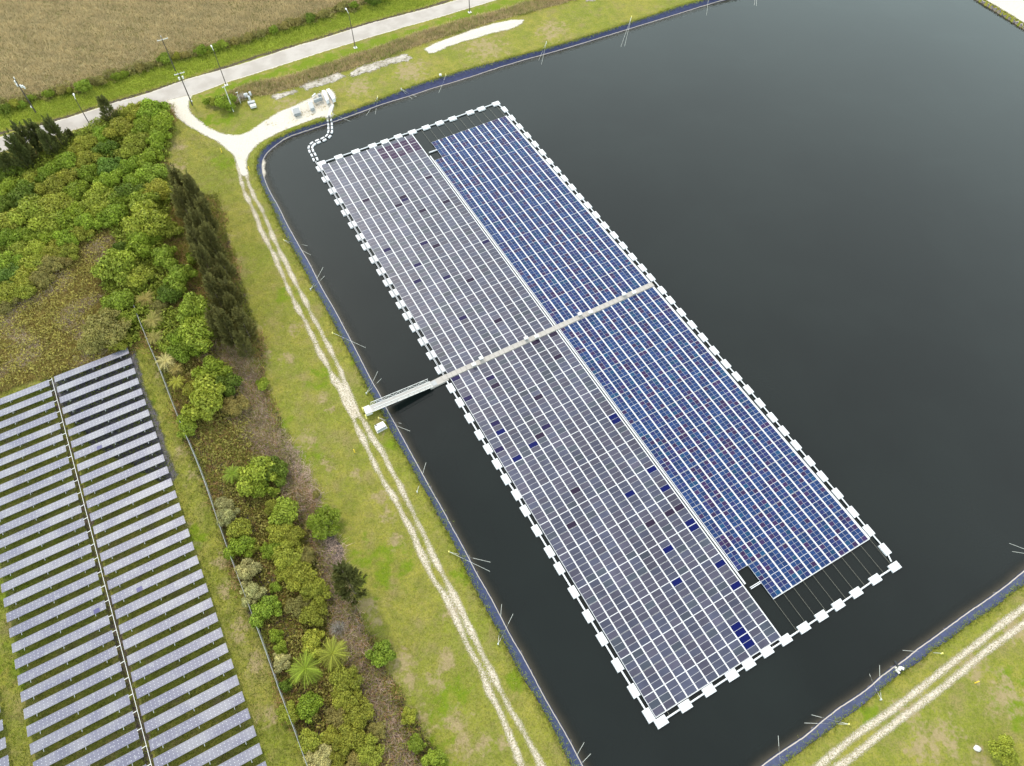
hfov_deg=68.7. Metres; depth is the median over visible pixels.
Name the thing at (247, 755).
solar table
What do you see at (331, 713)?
broadleaf tree
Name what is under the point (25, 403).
solar table
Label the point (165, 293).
broadleaf tree
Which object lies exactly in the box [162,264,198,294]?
broadleaf tree
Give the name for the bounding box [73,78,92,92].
shrub
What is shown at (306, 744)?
broadleaf tree
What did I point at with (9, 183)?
broadleaf tree
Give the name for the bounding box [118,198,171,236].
broadleaf tree
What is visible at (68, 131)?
pine tree
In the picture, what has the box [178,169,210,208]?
pine tree
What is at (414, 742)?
shrub
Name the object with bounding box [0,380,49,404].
solar table
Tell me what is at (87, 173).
broadleaf tree
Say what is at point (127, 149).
broadleaf tree
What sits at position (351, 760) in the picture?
broadleaf tree
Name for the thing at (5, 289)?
broadleaf tree
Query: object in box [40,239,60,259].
broadleaf tree
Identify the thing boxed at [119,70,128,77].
shrub
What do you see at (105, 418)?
solar table
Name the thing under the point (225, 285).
pine tree
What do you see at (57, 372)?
brown scrub
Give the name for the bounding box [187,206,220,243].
pine tree
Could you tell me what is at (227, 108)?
shrub
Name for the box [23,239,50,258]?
broadleaf tree
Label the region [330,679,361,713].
broadleaf tree
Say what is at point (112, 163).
broadleaf tree
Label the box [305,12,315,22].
shrub
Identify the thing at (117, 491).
solar table
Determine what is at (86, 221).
broadleaf tree
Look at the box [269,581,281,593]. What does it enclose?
shrub
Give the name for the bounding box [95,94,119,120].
pine tree
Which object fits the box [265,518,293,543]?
broadleaf tree
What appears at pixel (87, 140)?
broadleaf tree
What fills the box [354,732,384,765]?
broadleaf tree
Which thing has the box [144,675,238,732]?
solar table
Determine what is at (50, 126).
pine tree
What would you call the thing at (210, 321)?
pine tree
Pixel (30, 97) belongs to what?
shrub
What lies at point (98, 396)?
solar table
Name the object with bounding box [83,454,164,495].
solar table
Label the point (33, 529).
solar table
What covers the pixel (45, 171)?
broadleaf tree
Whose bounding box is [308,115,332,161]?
floating cable line
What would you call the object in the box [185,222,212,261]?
pine tree
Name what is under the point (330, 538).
ditch water
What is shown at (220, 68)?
street lamp
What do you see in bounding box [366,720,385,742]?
shrub
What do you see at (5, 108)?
shrub
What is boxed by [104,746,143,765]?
solar table
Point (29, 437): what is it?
solar table
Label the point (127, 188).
broadleaf tree
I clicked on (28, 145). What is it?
pine tree
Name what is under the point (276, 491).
shrub
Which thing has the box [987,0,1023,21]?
gravel bank
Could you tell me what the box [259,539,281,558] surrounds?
broadleaf tree
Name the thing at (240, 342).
pine tree
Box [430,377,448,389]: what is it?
floating dock
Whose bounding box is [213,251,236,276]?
pine tree
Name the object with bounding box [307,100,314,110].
transformer box
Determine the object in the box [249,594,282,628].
broadleaf tree
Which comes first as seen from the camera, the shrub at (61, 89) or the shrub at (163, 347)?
the shrub at (163, 347)
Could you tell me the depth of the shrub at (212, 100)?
185.71 m
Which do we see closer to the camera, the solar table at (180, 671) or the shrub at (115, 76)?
the solar table at (180, 671)
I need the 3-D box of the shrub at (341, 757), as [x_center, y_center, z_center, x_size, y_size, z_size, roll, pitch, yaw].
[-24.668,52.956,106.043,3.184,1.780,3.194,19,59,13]
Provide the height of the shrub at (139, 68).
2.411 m
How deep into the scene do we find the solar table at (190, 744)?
107.36 m
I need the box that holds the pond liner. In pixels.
[257,0,1023,765]
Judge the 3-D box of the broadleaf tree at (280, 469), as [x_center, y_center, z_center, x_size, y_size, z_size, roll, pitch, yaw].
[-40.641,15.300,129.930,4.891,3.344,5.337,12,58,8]
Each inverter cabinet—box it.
[322,90,329,103]
[326,89,335,102]
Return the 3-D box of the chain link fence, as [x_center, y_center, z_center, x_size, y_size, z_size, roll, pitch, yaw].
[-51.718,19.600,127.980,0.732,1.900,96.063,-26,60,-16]
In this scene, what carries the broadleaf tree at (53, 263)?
on the ground at (958, 720)
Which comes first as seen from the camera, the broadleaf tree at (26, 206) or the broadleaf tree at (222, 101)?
the broadleaf tree at (26, 206)
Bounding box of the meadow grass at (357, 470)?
[171,118,563,765]
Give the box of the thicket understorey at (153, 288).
[0,101,204,357]
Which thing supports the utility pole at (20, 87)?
on the ground at (958, 720)
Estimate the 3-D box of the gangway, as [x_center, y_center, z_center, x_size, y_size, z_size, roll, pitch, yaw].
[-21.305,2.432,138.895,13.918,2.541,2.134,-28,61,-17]
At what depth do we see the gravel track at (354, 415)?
128.29 m
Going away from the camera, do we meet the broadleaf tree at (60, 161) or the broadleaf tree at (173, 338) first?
the broadleaf tree at (173, 338)
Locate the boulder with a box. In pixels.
[973,745,981,751]
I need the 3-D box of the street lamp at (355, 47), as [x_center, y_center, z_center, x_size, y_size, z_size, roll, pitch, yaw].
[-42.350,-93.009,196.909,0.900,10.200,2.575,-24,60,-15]
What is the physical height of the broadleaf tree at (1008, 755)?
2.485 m
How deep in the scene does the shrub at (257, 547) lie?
122.53 m
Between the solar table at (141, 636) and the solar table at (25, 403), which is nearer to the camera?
the solar table at (141, 636)
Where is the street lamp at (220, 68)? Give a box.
[210,45,227,85]
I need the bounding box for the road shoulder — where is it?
[0,0,493,150]
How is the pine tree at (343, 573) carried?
on the ground at (958, 720)
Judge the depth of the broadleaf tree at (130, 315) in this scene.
147.98 m
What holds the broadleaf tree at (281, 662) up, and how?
on the ground at (958, 720)
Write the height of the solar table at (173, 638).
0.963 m
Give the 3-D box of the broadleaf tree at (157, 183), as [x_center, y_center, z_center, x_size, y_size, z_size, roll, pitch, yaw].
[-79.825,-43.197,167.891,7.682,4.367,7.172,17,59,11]
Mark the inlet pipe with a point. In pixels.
(900, 668)
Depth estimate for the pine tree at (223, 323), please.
139.78 m
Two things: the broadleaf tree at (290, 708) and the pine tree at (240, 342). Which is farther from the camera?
the pine tree at (240, 342)
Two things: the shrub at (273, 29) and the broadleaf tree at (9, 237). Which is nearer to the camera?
the broadleaf tree at (9, 237)
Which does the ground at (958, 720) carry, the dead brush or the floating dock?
the dead brush
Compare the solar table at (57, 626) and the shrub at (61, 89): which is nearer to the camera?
the solar table at (57, 626)
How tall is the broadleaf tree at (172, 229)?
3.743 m
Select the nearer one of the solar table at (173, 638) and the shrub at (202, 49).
the solar table at (173, 638)
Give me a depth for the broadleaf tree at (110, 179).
168.81 m
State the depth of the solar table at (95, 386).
140.57 m
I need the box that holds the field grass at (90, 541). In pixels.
[0,329,304,765]
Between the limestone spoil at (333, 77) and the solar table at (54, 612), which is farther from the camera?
the limestone spoil at (333, 77)
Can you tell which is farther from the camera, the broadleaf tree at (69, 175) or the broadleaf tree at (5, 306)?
the broadleaf tree at (69, 175)
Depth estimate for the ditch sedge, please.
198.76 m
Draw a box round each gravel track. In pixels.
[236,163,545,765]
[815,605,1023,765]
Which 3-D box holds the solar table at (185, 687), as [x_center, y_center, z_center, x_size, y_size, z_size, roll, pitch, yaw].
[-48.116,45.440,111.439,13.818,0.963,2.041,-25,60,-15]
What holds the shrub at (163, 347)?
on the ground at (958, 720)
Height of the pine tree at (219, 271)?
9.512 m
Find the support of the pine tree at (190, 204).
on the ground at (958, 720)
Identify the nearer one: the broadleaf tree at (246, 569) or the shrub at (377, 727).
the shrub at (377, 727)
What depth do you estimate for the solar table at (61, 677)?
112.26 m
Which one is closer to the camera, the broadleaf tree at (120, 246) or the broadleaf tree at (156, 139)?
the broadleaf tree at (120, 246)
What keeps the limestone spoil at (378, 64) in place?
on the ground at (958, 720)
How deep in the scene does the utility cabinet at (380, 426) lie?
135.60 m
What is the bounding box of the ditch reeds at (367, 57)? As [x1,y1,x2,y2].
[222,0,575,102]
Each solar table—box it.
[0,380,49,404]
[0,390,51,416]
[0,401,54,428]
[0,411,57,440]
[0,423,60,452]
[0,434,62,465]
[0,445,65,478]
[0,456,68,491]
[0,468,71,505]
[0,480,74,521]
[0,493,78,533]
[0,505,81,547]
[0,518,84,562]
[0,531,88,577]
[0,720,2,730]
[0,737,5,749]
[0,755,8,765]
[1,544,91,592]
[3,558,94,606]
[6,572,98,621]
[9,586,101,637]
[12,600,105,652]
[14,615,109,668]
[17,630,113,685]
[20,646,117,702]
[23,661,121,719]
[26,678,125,736]
[29,694,129,754]
[33,711,134,765]
[54,348,128,381]
[57,358,131,392]
[59,368,135,402]
[62,378,138,413]
[65,388,142,424]
[66,728,138,765]
[68,399,145,435]
[71,409,149,447]
[74,420,153,458]
[77,432,156,470]
[80,443,160,483]
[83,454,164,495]
[86,466,168,507]
[90,478,172,520]
[93,490,176,533]
[96,503,180,547]
[100,515,185,561]
[103,529,189,574]
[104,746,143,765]
[107,542,194,589]
[111,555,198,603]
[115,569,203,618]
[119,583,207,634]
[123,598,212,649]
[127,612,217,665]
[131,627,222,681]
[135,643,227,698]
[139,659,233,715]
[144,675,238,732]
[148,691,244,750]
[153,708,250,765]
[179,726,256,765]
[218,743,262,765]
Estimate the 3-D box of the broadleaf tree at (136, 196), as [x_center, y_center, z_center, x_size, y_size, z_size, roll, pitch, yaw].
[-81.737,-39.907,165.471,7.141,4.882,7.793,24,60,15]
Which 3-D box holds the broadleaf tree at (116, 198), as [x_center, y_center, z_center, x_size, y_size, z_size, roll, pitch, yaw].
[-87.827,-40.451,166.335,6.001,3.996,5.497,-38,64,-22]
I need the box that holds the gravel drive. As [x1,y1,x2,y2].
[165,90,334,175]
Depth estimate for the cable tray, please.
120.17 m
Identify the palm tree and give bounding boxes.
[134,290,154,305]
[141,311,163,330]
[144,331,161,345]
[155,353,175,371]
[167,375,185,390]
[168,363,182,375]
[222,464,239,484]
[285,647,322,689]
[316,636,348,672]
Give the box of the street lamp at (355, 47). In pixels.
[345,8,356,48]
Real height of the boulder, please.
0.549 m
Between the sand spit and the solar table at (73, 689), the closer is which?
the solar table at (73, 689)
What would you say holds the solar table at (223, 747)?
on the ground at (958, 720)
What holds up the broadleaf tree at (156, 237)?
on the ground at (958, 720)
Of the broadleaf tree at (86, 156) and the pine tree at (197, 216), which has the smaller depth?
the pine tree at (197, 216)
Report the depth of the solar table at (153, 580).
120.13 m
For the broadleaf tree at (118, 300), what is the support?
on the ground at (958, 720)
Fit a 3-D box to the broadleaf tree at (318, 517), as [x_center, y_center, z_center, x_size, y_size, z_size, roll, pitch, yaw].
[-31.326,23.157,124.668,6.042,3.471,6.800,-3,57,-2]
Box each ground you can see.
[0,0,1023,765]
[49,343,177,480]
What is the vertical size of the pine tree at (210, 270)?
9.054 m
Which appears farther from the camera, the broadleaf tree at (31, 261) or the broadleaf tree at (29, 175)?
the broadleaf tree at (29, 175)
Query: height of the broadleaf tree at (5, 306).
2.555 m
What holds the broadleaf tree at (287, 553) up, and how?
on the ground at (958, 720)
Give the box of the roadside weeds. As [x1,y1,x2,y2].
[0,0,438,131]
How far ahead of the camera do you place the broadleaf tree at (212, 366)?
140.14 m
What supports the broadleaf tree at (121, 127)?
on the ground at (958, 720)
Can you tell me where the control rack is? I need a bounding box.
[312,91,322,102]
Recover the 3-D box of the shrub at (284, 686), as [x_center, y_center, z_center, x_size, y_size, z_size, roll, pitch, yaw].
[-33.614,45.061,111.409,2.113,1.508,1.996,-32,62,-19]
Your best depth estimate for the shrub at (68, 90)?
189.42 m
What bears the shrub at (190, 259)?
on the ground at (958, 720)
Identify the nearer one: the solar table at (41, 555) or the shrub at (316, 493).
the solar table at (41, 555)
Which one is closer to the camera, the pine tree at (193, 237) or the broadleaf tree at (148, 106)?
the pine tree at (193, 237)
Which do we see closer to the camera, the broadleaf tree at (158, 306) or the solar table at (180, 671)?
the solar table at (180, 671)
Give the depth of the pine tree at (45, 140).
173.67 m
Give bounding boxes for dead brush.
[196,338,419,765]
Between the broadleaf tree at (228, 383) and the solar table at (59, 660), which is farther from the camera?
the broadleaf tree at (228, 383)
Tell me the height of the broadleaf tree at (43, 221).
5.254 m
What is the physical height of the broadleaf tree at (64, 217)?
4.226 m
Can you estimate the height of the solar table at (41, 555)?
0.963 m
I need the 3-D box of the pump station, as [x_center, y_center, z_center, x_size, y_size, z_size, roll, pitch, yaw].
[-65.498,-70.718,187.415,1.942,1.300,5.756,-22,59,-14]
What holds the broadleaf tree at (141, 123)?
on the ground at (958, 720)
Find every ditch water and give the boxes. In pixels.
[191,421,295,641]
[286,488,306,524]
[304,522,411,765]
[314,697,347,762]
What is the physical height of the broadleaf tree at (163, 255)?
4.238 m
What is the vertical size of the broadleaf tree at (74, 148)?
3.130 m
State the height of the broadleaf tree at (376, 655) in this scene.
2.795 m
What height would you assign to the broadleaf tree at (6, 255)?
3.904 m
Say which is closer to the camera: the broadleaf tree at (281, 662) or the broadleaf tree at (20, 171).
the broadleaf tree at (281, 662)
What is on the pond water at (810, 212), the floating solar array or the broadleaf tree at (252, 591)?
the floating solar array
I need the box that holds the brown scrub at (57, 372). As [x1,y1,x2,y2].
[0,228,116,393]
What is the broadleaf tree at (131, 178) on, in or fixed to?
on the ground at (958, 720)
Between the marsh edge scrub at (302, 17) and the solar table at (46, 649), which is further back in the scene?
the marsh edge scrub at (302, 17)
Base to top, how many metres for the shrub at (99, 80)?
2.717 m
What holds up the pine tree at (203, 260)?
on the ground at (958, 720)
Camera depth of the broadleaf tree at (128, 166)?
171.61 m
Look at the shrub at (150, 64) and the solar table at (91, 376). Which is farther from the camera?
the shrub at (150, 64)
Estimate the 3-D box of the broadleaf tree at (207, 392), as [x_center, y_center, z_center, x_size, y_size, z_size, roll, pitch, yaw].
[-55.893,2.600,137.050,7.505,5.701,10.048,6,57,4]
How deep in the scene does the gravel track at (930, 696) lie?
110.98 m
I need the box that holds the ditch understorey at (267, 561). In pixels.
[178,337,394,765]
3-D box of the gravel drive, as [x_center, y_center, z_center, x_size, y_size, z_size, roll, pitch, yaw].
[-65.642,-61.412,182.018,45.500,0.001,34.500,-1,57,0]
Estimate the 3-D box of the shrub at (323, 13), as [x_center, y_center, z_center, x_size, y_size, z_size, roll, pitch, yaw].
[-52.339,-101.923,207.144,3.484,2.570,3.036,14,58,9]
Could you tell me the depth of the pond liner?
125.29 m
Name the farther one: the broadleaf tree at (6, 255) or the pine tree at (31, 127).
the pine tree at (31, 127)
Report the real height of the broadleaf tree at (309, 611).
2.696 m
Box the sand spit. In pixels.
[262,160,265,176]
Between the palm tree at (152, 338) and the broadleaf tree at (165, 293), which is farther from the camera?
the broadleaf tree at (165, 293)
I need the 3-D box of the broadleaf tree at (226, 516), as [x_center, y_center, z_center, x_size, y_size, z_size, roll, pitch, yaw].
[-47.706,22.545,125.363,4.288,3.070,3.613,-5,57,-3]
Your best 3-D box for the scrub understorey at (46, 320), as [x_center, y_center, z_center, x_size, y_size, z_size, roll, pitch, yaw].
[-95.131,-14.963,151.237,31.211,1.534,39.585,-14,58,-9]
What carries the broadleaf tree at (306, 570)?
on the ground at (958, 720)
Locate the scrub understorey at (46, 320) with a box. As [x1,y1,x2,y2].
[0,230,119,385]
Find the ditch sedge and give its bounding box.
[228,0,554,106]
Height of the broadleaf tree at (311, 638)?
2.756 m
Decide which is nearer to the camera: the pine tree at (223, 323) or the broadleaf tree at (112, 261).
the pine tree at (223, 323)
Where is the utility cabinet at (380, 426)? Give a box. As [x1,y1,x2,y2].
[374,421,386,433]
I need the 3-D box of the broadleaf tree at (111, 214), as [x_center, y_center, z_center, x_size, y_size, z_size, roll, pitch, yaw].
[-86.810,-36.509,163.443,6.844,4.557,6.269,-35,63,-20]
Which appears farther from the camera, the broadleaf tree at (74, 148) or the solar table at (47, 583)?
the broadleaf tree at (74, 148)
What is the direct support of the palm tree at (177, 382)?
on the ground at (958, 720)
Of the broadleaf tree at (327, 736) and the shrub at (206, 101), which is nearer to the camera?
the broadleaf tree at (327, 736)
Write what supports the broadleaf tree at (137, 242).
on the ground at (958, 720)
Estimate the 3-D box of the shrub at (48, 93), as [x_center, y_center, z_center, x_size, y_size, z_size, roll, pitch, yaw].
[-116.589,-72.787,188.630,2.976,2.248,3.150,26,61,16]
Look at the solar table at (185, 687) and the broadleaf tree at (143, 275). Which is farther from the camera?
the broadleaf tree at (143, 275)
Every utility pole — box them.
[13,77,35,112]
[157,35,175,71]
[174,72,192,105]
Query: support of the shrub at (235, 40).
on the ground at (958, 720)
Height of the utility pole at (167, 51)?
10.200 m
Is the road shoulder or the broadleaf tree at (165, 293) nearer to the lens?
the broadleaf tree at (165, 293)
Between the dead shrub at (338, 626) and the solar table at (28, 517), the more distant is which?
the solar table at (28, 517)
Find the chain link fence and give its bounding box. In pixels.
[133,305,306,764]
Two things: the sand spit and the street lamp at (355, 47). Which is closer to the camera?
the sand spit
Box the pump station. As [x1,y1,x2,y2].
[243,91,256,108]
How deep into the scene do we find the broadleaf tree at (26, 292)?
151.71 m
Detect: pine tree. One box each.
[0,147,18,174]
[2,128,34,169]
[8,119,42,154]
[11,132,40,164]
[22,118,42,150]
[35,128,59,155]
[41,114,68,148]
[64,127,74,140]
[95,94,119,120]
[164,163,185,201]
[168,180,188,219]
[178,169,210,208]
[183,213,198,244]
[185,196,195,211]
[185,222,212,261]
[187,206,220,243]
[190,241,216,276]
[193,194,219,234]
[198,219,227,261]
[201,272,226,311]
[204,304,222,340]
[206,267,222,294]
[212,263,236,287]
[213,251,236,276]
[213,305,241,346]
[216,275,243,306]
[222,291,248,323]
[231,307,257,340]
[232,330,255,357]
[330,556,367,605]
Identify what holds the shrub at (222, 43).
on the ground at (958, 720)
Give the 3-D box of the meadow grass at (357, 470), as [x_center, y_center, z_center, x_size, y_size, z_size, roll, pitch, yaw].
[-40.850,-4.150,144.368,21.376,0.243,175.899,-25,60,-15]
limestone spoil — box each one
[271,90,296,99]
[300,73,344,89]
[351,54,411,76]
[424,19,523,52]
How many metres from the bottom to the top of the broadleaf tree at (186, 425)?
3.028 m
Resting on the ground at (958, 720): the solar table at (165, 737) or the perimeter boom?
the solar table at (165, 737)
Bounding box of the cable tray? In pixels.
[49,379,151,765]
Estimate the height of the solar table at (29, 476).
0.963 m
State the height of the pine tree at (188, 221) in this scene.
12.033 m
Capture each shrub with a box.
[0,102,10,114]
[8,98,18,107]
[17,100,27,107]
[25,94,36,100]
[41,89,54,97]
[55,85,66,94]
[65,87,72,92]
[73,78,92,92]
[93,76,107,84]
[110,72,123,79]
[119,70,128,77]
[134,63,144,72]
[145,61,155,68]
[156,52,169,63]
[159,343,174,353]
[171,51,180,59]
[180,51,190,57]
[185,252,196,263]
[193,43,208,54]
[202,97,210,104]
[206,43,219,51]
[209,98,215,105]
[216,39,228,48]
[225,105,235,110]
[230,36,239,44]
[243,31,253,41]
[243,538,259,556]
[255,377,268,390]
[256,29,265,37]
[264,499,276,515]
[268,25,278,33]
[268,629,283,642]
[269,487,280,497]
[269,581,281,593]
[272,639,287,654]
[278,679,292,692]
[280,21,290,29]
[290,17,301,26]
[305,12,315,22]
[312,490,319,499]
[316,9,329,17]
[328,750,347,765]
[329,618,344,635]
[334,2,344,11]
[348,1,358,7]
[365,0,381,5]
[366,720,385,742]
[400,706,417,724]
[406,733,426,753]
[420,748,445,765]
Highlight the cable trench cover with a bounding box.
[327,104,333,117]
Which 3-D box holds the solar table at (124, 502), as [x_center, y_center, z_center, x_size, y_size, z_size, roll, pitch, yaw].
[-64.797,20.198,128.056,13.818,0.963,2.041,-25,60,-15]
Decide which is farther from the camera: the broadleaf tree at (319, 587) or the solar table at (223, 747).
the broadleaf tree at (319, 587)
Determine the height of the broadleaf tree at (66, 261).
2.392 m
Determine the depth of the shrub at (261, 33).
201.94 m
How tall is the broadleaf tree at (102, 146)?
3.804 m
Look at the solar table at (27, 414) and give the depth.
137.18 m
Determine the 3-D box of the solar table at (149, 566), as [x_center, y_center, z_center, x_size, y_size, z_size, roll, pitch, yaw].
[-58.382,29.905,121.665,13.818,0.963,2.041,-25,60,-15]
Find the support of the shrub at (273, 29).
on the ground at (958, 720)
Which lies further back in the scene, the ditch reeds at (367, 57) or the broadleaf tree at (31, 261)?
the ditch reeds at (367, 57)
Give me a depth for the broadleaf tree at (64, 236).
159.17 m
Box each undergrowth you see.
[1,98,438,765]
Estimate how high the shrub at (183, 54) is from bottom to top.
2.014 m
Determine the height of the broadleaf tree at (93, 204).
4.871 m
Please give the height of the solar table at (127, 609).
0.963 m
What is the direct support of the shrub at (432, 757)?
on the ground at (958, 720)
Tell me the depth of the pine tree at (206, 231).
151.08 m
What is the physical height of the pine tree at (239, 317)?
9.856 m
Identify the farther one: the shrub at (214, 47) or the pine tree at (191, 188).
the shrub at (214, 47)
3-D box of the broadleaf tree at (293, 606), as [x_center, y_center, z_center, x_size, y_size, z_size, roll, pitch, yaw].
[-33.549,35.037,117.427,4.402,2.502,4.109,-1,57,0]
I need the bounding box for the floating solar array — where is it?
[321,109,889,717]
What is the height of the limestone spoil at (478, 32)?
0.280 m
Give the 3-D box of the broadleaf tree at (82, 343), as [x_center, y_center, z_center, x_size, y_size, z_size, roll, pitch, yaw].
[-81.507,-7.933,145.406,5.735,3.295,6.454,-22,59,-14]
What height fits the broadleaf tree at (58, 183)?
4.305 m
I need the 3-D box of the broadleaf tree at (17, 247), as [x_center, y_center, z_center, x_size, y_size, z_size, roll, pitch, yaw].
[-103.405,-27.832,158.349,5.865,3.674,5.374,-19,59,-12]
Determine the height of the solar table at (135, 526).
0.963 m
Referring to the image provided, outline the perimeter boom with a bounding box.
[315,101,901,728]
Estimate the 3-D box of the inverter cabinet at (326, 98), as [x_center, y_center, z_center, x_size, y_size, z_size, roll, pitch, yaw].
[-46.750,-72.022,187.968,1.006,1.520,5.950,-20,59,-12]
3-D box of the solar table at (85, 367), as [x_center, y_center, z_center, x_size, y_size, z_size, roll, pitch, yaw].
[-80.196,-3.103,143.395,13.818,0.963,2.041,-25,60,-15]
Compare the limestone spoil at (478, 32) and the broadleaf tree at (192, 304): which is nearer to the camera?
the broadleaf tree at (192, 304)
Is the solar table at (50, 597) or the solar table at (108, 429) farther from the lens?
the solar table at (108, 429)
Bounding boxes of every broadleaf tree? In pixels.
[0,164,24,181]
[0,176,20,195]
[0,195,17,212]
[0,208,28,229]
[0,226,22,248]
[0,250,15,268]
[0,263,21,284]
[0,280,19,302]
[0,295,18,312]
[5,193,47,225]
[6,178,45,204]
[7,239,31,256]
[9,252,23,267]
[9,265,36,289]
[11,278,36,298]
[17,226,37,242]
[17,254,44,274]
[22,170,37,182]
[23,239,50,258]
[27,208,64,232]
[28,265,55,287]
[31,225,60,243]
[32,172,67,194]
[34,161,58,184]
[36,254,62,275]
[37,192,78,212]
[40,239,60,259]
[49,151,79,170]
[50,208,73,229]
[51,226,79,246]
[55,167,77,183]
[57,255,72,267]
[58,243,78,260]
[61,180,90,201]
[66,142,83,154]
[66,201,85,223]
[69,226,95,240]
[73,134,98,149]
[73,163,97,181]
[73,211,104,230]
[74,150,101,167]
[77,332,105,354]
[79,191,111,217]
[80,307,131,346]
[82,181,113,198]
[89,247,136,285]
[90,139,119,155]
[91,125,107,141]
[92,168,124,187]
[95,156,121,175]
[95,202,130,227]
[101,288,135,313]
[102,116,133,137]
[105,333,131,349]
[107,191,129,204]
[112,241,132,251]
[113,143,142,159]
[113,308,138,326]
[114,155,138,173]
[114,182,145,197]
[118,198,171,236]
[118,264,155,288]
[121,101,140,122]
[122,173,145,186]
[123,131,149,149]
[125,228,156,258]
[128,187,159,213]
[129,113,152,134]
[133,161,168,182]
[134,97,170,118]
[136,147,164,168]
[142,178,171,200]
[144,128,171,149]
[144,235,161,246]
[148,109,174,130]
[149,299,168,315]
[151,243,178,269]
[155,284,184,303]
[156,218,183,238]
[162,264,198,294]
[165,342,200,362]
[166,327,182,345]
[175,292,211,322]
[175,413,197,437]
[176,315,216,352]
[180,373,225,421]
[182,380,195,397]
[191,355,232,378]
[213,371,243,396]
[214,93,237,107]
[214,496,234,513]
[215,508,239,526]
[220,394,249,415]
[223,535,254,560]
[226,517,252,541]
[234,456,277,496]
[234,558,262,586]
[239,580,266,607]
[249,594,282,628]
[250,479,272,498]
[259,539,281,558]
[264,455,288,486]
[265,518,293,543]
[268,496,299,525]
[270,538,305,570]
[272,652,290,673]
[273,561,293,583]
[275,700,299,724]
[279,526,305,548]
[284,594,311,618]
[286,559,317,591]
[294,545,315,570]
[295,690,323,723]
[296,728,323,753]
[299,577,332,607]
[299,600,327,626]
[301,628,324,658]
[302,742,332,765]
[306,504,341,539]
[321,724,341,745]
[324,704,348,731]
[328,665,363,691]
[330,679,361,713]
[331,723,365,755]
[340,695,374,730]
[345,750,368,765]
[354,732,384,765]
[365,639,396,667]
[988,734,1020,765]
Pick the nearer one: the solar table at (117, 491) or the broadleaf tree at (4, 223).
the solar table at (117, 491)
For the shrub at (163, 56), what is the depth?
195.34 m
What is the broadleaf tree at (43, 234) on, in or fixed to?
on the ground at (958, 720)
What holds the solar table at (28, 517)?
on the ground at (958, 720)
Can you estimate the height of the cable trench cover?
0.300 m
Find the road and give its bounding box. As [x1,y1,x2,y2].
[0,0,491,150]
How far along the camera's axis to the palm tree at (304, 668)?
111.38 m
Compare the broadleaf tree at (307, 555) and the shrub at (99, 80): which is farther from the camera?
the shrub at (99, 80)
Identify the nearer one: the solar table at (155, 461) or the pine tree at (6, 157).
the solar table at (155, 461)
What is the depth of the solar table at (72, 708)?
109.72 m
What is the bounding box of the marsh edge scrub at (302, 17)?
[0,0,382,105]
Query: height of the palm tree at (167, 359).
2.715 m
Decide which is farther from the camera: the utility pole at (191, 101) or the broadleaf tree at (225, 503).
the utility pole at (191, 101)
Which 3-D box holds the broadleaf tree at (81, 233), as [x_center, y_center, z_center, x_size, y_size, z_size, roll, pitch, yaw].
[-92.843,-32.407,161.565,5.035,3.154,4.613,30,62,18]
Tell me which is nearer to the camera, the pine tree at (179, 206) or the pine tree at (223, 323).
the pine tree at (223, 323)
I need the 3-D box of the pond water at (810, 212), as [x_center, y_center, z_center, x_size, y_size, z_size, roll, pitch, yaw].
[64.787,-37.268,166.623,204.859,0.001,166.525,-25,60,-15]
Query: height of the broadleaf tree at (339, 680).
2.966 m
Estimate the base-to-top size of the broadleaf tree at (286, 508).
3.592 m
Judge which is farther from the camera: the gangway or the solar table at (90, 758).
the gangway
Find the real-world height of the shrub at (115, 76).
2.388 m
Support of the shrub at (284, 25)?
on the ground at (958, 720)
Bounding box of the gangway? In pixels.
[362,379,432,418]
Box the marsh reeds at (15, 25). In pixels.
[0,0,364,99]
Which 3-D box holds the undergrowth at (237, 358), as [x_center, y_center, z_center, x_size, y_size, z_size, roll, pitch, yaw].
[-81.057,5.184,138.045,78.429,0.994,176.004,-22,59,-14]
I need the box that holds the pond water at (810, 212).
[264,0,1023,765]
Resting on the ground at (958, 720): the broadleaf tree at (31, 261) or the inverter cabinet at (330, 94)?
the broadleaf tree at (31, 261)
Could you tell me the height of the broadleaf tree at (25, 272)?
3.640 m
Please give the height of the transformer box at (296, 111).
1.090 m
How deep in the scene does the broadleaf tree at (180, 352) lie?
143.08 m
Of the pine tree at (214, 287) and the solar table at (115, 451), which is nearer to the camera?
the solar table at (115, 451)
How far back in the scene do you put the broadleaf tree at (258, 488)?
127.48 m
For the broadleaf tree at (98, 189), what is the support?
on the ground at (958, 720)
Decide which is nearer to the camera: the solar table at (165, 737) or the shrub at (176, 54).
the solar table at (165, 737)
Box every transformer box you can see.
[291,106,301,116]
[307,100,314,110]
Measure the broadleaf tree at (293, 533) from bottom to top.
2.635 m
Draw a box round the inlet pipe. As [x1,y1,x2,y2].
[894,661,903,673]
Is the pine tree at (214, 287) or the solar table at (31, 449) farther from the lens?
the pine tree at (214, 287)
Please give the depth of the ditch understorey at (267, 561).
125.56 m
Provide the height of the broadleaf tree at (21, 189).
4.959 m

